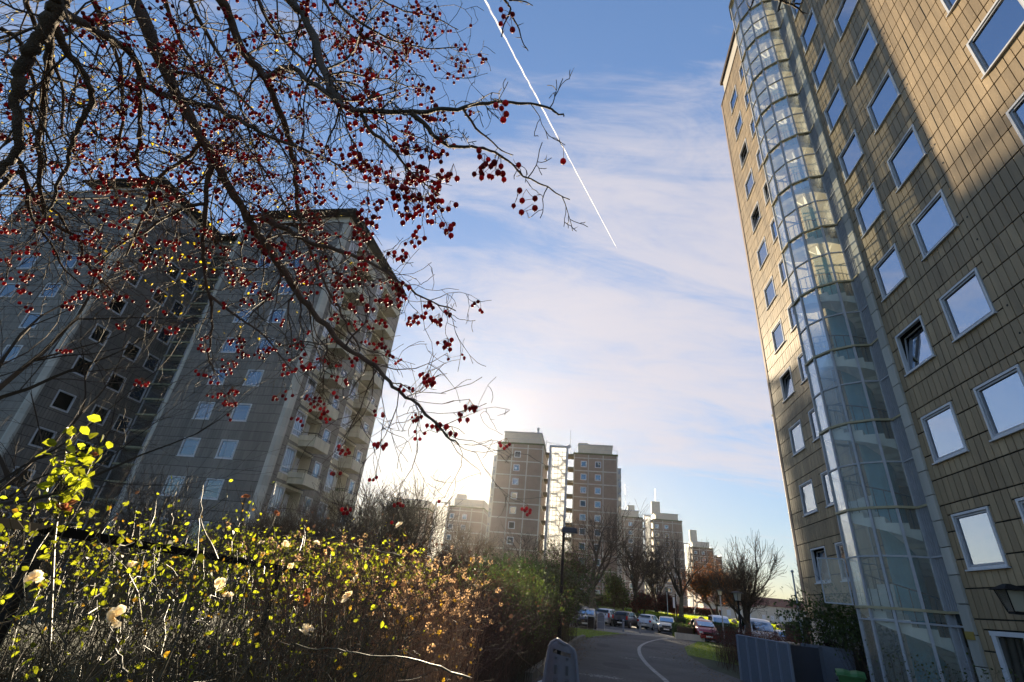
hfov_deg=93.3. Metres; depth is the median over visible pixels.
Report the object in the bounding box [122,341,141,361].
window
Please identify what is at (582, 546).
window
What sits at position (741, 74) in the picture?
window
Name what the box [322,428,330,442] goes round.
window
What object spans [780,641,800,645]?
waste container
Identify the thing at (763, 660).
bin screen
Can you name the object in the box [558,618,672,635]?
car park
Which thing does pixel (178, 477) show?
window
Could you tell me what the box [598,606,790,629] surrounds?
lawn
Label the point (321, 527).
bare tree
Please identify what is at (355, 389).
window
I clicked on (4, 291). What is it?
window
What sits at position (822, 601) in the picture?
bare tree
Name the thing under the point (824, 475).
window
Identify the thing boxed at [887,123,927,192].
window
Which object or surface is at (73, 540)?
window
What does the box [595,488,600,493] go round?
window
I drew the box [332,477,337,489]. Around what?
loggia door
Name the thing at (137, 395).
window
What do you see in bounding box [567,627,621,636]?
verge
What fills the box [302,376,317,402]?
window
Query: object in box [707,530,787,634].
bare tree
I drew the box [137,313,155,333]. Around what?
window
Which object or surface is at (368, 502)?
bare tree
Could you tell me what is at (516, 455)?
window
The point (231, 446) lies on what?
window
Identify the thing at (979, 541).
window
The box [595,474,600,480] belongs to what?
window
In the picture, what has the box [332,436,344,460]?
window
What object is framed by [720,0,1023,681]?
apartment tower
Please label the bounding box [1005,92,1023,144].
window
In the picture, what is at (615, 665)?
path repair
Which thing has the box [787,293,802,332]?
window
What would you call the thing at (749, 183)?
window
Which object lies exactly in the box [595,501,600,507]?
window
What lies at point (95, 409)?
window
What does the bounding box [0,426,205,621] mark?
bare tree
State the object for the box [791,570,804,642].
flagpole
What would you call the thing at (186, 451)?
window
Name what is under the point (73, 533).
railing
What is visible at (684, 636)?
wall
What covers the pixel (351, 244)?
window
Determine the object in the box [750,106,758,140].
window
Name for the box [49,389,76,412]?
window
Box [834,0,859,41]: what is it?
window
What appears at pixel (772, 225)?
window
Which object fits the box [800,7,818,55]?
window
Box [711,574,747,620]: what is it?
autumn tree
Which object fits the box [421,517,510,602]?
bare tree
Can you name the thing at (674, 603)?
sign post
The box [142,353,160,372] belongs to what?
window
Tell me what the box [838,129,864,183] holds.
window
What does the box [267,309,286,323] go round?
window
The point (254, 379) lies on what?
window
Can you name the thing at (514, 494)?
window
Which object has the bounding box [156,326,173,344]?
window
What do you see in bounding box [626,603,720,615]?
clipped hedge
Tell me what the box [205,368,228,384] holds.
window
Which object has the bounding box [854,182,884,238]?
window
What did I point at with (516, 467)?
window
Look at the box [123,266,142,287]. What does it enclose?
window
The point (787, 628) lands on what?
clipped hedge
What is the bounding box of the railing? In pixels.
[0,517,438,680]
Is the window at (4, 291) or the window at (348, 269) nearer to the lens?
the window at (4, 291)
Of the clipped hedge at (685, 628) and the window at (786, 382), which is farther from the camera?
the clipped hedge at (685, 628)
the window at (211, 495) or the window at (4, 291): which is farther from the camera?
the window at (4, 291)
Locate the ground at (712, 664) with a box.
[0,574,781,681]
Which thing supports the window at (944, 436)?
in the apartment tower at (876, 150)
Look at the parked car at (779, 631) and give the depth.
35.20 m
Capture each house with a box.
[696,593,756,618]
[753,597,805,622]
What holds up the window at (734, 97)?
in the apartment tower at (876, 150)
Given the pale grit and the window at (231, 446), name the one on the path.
the pale grit
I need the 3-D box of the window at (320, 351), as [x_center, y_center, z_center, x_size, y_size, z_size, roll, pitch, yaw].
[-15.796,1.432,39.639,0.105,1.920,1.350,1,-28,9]
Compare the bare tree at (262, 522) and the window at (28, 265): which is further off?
the window at (28, 265)
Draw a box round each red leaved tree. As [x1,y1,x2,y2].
[629,589,657,613]
[655,591,678,614]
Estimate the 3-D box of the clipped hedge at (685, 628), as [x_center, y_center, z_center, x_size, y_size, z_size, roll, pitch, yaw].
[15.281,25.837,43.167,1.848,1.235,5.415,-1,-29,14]
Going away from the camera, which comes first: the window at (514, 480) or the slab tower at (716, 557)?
the window at (514, 480)
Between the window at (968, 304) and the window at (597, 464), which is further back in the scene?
the window at (597, 464)
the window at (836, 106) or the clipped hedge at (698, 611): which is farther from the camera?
the clipped hedge at (698, 611)
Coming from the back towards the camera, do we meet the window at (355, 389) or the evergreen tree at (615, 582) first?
the evergreen tree at (615, 582)
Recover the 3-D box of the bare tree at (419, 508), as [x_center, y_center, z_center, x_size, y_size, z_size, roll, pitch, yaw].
[-6.017,9.914,23.827,6.503,7.564,7.756,21,-31,-26]
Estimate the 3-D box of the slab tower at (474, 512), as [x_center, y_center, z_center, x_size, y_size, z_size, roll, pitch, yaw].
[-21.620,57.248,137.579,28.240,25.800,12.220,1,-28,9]
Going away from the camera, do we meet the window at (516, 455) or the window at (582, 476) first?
the window at (516, 455)
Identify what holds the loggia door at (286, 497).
in the balcony tower at (267, 425)
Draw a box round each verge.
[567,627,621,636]
[685,641,738,664]
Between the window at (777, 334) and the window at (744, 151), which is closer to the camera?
the window at (777, 334)
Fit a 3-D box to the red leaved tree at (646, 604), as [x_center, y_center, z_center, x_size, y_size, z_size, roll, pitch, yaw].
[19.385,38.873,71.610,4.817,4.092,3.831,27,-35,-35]
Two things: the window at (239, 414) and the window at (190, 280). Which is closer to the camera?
the window at (239, 414)
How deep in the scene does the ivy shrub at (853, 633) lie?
16.70 m
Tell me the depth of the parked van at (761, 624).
36.79 m
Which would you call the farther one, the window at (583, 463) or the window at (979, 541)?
the window at (583, 463)
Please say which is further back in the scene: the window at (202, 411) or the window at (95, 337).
the window at (95, 337)
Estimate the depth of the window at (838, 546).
18.47 m
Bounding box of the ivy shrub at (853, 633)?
[766,581,904,681]
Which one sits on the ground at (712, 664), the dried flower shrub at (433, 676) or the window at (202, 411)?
the dried flower shrub at (433, 676)
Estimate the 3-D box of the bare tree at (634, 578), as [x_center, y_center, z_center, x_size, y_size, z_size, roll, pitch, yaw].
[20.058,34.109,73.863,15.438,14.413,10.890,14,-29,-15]
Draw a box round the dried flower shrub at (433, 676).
[166,514,503,681]
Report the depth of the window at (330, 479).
41.54 m
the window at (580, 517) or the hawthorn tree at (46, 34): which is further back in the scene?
the window at (580, 517)
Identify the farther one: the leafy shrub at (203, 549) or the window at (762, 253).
the window at (762, 253)
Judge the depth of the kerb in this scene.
13.88 m
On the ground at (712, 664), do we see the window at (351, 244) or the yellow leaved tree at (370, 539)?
the yellow leaved tree at (370, 539)
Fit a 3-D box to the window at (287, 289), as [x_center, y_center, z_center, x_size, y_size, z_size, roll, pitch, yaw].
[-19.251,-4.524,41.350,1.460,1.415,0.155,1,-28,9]
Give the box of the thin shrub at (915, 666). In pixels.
[840,640,1021,681]
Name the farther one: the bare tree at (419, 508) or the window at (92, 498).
the window at (92, 498)
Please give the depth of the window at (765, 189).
27.67 m
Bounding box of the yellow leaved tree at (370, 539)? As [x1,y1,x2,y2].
[319,504,405,575]
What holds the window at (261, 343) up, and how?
in the balcony tower at (267, 425)
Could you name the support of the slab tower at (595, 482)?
on the ground at (712, 664)
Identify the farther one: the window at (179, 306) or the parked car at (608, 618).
the parked car at (608, 618)
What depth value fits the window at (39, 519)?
34.45 m
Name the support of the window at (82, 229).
in the balcony tower at (267, 425)
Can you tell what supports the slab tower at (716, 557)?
on the ground at (712, 664)
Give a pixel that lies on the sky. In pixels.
(640, 338)
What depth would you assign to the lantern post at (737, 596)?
22.75 m
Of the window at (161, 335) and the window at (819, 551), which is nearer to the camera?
the window at (819, 551)
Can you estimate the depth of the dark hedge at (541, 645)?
12.77 m
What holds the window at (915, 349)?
in the apartment tower at (876, 150)
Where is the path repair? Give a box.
[597,638,662,668]
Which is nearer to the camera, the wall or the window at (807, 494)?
the window at (807, 494)
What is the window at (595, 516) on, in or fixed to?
in the slab tower at (595, 482)
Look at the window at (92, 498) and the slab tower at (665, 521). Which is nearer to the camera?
the window at (92, 498)
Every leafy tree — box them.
[470,548,529,578]
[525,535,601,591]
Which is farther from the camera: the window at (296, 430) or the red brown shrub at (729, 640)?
the window at (296, 430)
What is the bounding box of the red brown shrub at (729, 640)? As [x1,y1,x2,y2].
[698,619,809,673]
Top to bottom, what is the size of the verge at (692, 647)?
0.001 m
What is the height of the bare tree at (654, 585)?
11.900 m
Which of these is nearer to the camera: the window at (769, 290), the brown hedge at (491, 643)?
the brown hedge at (491, 643)
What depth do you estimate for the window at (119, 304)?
39.59 m
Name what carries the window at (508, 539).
in the slab tower at (595, 482)
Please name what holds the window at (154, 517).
in the balcony tower at (267, 425)
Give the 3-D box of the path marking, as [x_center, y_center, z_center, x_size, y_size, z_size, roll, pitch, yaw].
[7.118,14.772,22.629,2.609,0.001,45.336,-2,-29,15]
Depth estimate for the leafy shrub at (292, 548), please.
8.26 m
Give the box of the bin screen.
[736,634,855,681]
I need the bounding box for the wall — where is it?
[675,632,704,641]
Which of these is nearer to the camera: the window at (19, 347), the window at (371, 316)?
the window at (19, 347)
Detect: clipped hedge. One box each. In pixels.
[580,593,619,607]
[596,608,685,623]
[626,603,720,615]
[671,622,694,636]
[712,621,736,639]
[783,620,808,641]
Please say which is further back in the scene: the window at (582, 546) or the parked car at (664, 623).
the window at (582, 546)
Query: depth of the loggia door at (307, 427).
39.51 m
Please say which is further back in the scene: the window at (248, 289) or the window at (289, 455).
the window at (248, 289)
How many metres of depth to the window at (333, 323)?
40.77 m
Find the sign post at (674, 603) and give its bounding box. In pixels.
[673,594,677,622]
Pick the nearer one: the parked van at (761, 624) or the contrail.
the parked van at (761, 624)
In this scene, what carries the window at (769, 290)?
in the apartment tower at (876, 150)
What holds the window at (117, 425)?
in the balcony tower at (267, 425)
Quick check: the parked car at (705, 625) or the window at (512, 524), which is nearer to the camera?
the parked car at (705, 625)
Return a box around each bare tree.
[0,187,290,656]
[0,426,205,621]
[31,462,249,648]
[155,485,344,621]
[213,489,412,637]
[306,457,464,567]
[338,470,471,611]
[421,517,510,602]
[489,522,555,567]
[535,499,669,608]
[592,511,691,609]
[626,542,673,611]
[646,526,716,617]
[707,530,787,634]
[785,563,804,608]
[793,570,844,640]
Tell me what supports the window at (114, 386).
in the balcony tower at (267, 425)
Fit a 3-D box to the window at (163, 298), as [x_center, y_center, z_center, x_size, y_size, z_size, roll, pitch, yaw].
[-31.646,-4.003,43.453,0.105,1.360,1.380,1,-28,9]
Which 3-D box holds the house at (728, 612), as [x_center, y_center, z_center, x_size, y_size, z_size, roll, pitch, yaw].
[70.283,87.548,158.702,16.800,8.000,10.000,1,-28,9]
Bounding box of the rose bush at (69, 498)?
[0,414,469,681]
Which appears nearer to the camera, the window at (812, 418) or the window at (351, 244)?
the window at (812, 418)
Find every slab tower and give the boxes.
[383,494,488,588]
[484,428,621,594]
[621,496,687,606]
[683,530,715,606]
[714,554,722,569]
[771,410,804,606]
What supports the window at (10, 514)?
in the balcony tower at (267, 425)
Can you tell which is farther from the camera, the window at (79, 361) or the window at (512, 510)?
the window at (512, 510)
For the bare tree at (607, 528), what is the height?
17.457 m
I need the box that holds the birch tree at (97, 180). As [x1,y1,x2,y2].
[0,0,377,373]
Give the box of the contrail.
[485,0,608,232]
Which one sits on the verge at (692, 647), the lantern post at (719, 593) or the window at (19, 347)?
the lantern post at (719, 593)
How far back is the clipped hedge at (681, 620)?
63.85 m
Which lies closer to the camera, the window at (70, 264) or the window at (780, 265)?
the window at (780, 265)
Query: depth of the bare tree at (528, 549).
42.78 m
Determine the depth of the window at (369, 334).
48.15 m
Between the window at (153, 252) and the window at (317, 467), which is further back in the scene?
the window at (153, 252)
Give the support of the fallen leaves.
on the path
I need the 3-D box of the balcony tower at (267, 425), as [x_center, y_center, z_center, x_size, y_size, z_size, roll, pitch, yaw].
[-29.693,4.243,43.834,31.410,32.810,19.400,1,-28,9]
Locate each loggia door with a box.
[281,494,289,511]
[292,457,299,471]
[303,423,309,434]
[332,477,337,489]
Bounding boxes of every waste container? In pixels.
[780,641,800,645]
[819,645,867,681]
[835,668,866,681]
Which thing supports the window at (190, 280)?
in the balcony tower at (267, 425)
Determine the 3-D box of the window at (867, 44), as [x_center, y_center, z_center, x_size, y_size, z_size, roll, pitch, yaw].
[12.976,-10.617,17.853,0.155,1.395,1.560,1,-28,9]
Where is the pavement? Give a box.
[450,612,714,641]
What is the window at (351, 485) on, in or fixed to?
in the balcony tower at (267, 425)
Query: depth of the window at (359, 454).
46.77 m
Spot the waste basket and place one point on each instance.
(590, 624)
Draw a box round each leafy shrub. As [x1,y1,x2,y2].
[82,502,352,681]
[171,518,470,681]
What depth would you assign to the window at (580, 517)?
101.39 m
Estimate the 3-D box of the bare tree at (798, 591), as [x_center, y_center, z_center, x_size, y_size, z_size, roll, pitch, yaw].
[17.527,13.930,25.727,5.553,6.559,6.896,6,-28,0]
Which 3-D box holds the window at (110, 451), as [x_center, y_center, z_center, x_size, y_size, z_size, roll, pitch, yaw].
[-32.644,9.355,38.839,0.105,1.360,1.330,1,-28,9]
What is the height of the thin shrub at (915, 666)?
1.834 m
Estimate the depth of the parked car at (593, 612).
41.88 m
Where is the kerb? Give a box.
[524,633,625,681]
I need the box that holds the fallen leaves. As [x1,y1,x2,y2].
[535,635,731,681]
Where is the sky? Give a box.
[0,0,802,600]
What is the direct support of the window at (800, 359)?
in the apartment tower at (876, 150)
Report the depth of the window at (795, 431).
23.01 m
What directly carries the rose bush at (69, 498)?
on the ground at (712, 664)
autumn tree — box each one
[674,551,741,614]
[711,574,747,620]
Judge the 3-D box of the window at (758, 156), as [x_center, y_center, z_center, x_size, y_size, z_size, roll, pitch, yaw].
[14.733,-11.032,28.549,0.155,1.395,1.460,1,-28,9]
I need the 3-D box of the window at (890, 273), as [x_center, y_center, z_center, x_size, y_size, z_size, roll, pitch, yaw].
[12.526,-2.258,16.029,0.155,1.395,1.440,1,-28,9]
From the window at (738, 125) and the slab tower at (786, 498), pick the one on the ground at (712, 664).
the slab tower at (786, 498)
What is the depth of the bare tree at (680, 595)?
75.04 m
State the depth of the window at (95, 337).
38.19 m
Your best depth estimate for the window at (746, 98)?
31.50 m
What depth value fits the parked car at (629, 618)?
51.64 m
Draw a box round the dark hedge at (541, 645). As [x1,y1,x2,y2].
[419,546,647,681]
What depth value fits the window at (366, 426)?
48.12 m
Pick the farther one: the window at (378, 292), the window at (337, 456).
the window at (378, 292)
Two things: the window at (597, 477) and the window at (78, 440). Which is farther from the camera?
the window at (597, 477)
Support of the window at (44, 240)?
in the balcony tower at (267, 425)
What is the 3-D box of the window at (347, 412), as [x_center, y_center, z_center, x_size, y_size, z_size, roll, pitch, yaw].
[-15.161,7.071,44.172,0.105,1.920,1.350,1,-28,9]
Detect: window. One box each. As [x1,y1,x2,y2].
[0,283,20,296]
[0,345,22,361]
[0,511,12,533]
[10,466,35,489]
[16,255,38,268]
[18,313,42,328]
[26,517,55,537]
[28,426,56,448]
[37,229,56,241]
[38,283,62,297]
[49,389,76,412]
[49,476,69,492]
[57,255,80,268]
[59,521,81,541]
[71,355,94,378]
[74,439,93,457]
[75,229,95,241]
[79,485,99,503]
[87,404,110,425]
[89,323,111,345]
[94,447,115,467]
[106,372,126,392]
[108,294,127,315]
[111,413,131,433]
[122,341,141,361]
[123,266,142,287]
[128,382,146,402]
[137,240,156,259]
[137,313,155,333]
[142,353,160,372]
[145,517,168,539]
[151,286,168,306]
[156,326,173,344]
[159,475,185,496]
[165,261,181,280]
[170,299,184,317]
[176,437,200,456]
[182,275,196,293]
[183,520,208,543]
[191,401,214,419]
[198,478,224,499]
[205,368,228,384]
[215,439,238,459]
[219,337,238,352]
[228,403,251,421]
[231,308,251,322]
[242,369,263,386]
[243,281,263,294]
[255,256,271,268]
[255,338,275,353]
[266,484,284,514]
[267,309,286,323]
[276,281,292,294]
[279,445,296,474]
[286,255,305,267]
[291,409,307,437]
[301,496,312,515]
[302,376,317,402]
[311,461,321,478]
[312,345,325,370]
[314,502,327,523]
[322,315,334,340]
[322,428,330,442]
[323,468,336,492]
[331,287,343,312]
[331,397,338,408]
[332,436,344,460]
[341,262,350,285]
[341,406,351,429]
[347,479,355,494]
[348,240,358,261]
[348,379,358,400]
[355,450,362,462]
[356,351,364,373]
[363,328,372,347]
[363,422,368,432]
[369,302,378,323]
[375,282,383,297]
[506,536,513,543]
[508,521,514,528]
[509,506,515,513]
[511,492,517,498]
[512,478,518,484]
[513,464,519,470]
[514,451,520,457]
[579,514,585,520]
[579,542,584,549]
[580,474,586,479]
[580,487,585,492]
[580,500,585,506]
[581,461,586,466]
[594,515,600,521]
[595,462,600,467]
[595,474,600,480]
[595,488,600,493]
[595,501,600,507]
[730,85,737,115]
[734,111,742,141]
[739,61,744,84]
[739,138,747,170]
[744,79,750,110]
[745,168,754,200]
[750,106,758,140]
[750,201,760,234]
[756,138,766,171]
[757,236,767,270]
[762,174,774,206]
[764,276,775,310]
[770,213,782,244]
[771,318,784,354]
[778,254,791,286]
[779,366,794,402]
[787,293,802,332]
[789,419,805,456]
[790,0,802,21]
[797,344,813,384]
[799,479,817,516]
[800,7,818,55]
[808,401,826,442]
[810,546,831,583]
[812,43,831,92]
[820,466,842,507]
[824,83,846,135]
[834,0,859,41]
[834,539,859,581]
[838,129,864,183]
[849,22,878,84]
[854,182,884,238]
[867,69,901,134]
[873,243,908,301]
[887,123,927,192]
[895,315,936,376]
[910,189,958,260]
[920,401,969,464]
[939,267,996,342]
[940,0,958,17]
[951,506,1011,571]
[966,0,1023,78]
[973,364,1023,441]
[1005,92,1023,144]
[1015,497,1023,522]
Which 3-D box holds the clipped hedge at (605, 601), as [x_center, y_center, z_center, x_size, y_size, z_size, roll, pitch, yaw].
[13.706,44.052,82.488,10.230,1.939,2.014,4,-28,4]
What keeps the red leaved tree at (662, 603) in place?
on the lawn at (617, 609)
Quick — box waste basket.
[587,616,594,628]
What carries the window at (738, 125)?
in the apartment tower at (876, 150)
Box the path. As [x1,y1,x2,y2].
[533,634,745,681]
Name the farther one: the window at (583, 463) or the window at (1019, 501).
the window at (583, 463)
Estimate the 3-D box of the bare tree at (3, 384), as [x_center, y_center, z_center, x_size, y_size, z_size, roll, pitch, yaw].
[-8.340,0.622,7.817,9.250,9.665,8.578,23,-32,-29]
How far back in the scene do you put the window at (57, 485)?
35.30 m
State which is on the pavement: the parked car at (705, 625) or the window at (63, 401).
the parked car at (705, 625)
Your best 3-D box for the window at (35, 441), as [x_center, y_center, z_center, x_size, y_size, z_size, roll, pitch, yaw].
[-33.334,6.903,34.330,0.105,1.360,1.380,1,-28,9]
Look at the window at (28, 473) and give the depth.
33.28 m
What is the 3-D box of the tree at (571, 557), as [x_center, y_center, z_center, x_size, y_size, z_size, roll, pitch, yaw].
[3.418,19.397,39.227,7.311,6.902,6.668,-14,-34,33]
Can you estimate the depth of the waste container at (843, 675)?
13.52 m
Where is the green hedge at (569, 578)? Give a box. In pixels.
[450,548,612,650]
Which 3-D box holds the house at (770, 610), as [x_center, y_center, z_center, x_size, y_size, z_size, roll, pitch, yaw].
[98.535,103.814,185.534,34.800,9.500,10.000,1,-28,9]
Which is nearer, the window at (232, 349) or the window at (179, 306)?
the window at (232, 349)
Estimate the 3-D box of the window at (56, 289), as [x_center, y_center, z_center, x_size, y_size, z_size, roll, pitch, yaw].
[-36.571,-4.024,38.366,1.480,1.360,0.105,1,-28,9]
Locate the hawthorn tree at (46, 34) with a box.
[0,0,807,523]
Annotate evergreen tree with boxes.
[599,568,628,609]
[601,578,636,610]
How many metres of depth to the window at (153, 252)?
42.26 m
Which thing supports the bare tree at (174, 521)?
on the ground at (712, 664)
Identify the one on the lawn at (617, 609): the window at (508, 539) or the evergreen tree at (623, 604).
the evergreen tree at (623, 604)
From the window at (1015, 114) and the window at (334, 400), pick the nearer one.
the window at (1015, 114)
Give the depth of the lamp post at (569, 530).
18.11 m
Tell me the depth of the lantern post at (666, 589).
75.06 m
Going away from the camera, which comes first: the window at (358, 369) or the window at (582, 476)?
the window at (358, 369)
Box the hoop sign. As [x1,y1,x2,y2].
[597,612,604,629]
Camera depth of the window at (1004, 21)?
11.97 m
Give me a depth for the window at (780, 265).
25.04 m
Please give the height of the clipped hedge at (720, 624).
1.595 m
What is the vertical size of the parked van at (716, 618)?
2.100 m
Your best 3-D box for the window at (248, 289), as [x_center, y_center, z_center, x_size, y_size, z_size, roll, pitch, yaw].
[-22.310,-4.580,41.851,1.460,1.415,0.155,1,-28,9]
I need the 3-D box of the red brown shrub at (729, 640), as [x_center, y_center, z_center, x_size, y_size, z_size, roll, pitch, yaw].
[11.609,14.548,23.268,12.813,1.857,7.300,27,-34,-35]
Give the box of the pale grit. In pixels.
[580,656,667,681]
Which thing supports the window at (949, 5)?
in the apartment tower at (876, 150)
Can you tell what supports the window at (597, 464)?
in the slab tower at (595, 482)
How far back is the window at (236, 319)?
40.62 m
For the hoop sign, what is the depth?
41.46 m
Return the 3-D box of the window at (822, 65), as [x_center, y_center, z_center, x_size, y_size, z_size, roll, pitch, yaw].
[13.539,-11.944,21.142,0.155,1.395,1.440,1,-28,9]
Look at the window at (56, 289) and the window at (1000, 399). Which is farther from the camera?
the window at (56, 289)
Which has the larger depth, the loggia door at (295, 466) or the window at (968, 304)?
the loggia door at (295, 466)
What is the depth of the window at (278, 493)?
34.53 m
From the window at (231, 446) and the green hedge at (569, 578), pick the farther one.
the window at (231, 446)
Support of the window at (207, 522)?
in the balcony tower at (267, 425)
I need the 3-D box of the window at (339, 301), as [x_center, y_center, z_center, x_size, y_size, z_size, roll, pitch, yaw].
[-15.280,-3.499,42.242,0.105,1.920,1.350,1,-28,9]
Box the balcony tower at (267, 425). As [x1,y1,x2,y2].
[0,176,406,599]
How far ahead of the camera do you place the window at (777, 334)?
25.57 m
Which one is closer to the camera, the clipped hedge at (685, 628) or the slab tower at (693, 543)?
the clipped hedge at (685, 628)
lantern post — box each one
[665,587,667,613]
[717,590,724,636]
[731,591,743,634]
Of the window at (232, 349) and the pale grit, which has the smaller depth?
the pale grit
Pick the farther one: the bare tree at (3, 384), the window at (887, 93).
the window at (887, 93)
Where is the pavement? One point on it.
(620, 631)
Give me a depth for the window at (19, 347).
35.81 m
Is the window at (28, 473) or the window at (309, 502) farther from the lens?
the window at (309, 502)
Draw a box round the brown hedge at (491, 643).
[98,491,680,681]
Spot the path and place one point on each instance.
(672, 668)
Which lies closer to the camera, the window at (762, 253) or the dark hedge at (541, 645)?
the dark hedge at (541, 645)
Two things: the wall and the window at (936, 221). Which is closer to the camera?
the window at (936, 221)
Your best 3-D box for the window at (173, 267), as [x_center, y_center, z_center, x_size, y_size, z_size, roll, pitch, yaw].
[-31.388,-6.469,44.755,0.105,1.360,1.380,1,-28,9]
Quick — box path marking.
[637,637,674,681]
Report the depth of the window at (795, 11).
24.02 m
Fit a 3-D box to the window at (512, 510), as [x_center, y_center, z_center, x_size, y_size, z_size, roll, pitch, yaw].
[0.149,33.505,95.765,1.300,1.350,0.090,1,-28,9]
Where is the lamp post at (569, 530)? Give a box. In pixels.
[557,527,577,654]
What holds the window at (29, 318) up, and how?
in the balcony tower at (267, 425)
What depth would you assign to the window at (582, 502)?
102.69 m
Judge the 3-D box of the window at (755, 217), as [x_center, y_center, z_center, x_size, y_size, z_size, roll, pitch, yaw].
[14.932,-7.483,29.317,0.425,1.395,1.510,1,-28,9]
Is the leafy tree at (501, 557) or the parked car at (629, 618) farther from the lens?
the parked car at (629, 618)
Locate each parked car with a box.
[575,607,597,628]
[597,608,619,625]
[612,610,638,627]
[637,614,658,629]
[656,616,674,632]
[688,618,718,640]
[774,630,784,639]
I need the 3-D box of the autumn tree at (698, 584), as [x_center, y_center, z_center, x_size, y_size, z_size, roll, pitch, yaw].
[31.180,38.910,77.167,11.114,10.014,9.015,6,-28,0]
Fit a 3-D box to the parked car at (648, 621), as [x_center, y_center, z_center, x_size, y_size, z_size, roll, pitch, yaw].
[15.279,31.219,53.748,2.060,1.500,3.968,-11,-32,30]
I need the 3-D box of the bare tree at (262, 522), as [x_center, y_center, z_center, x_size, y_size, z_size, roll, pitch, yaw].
[-8.351,7.029,15.534,5.847,4.646,4.945,6,-28,0]
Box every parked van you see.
[708,615,729,622]
[738,618,774,639]
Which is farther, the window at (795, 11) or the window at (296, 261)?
the window at (296, 261)

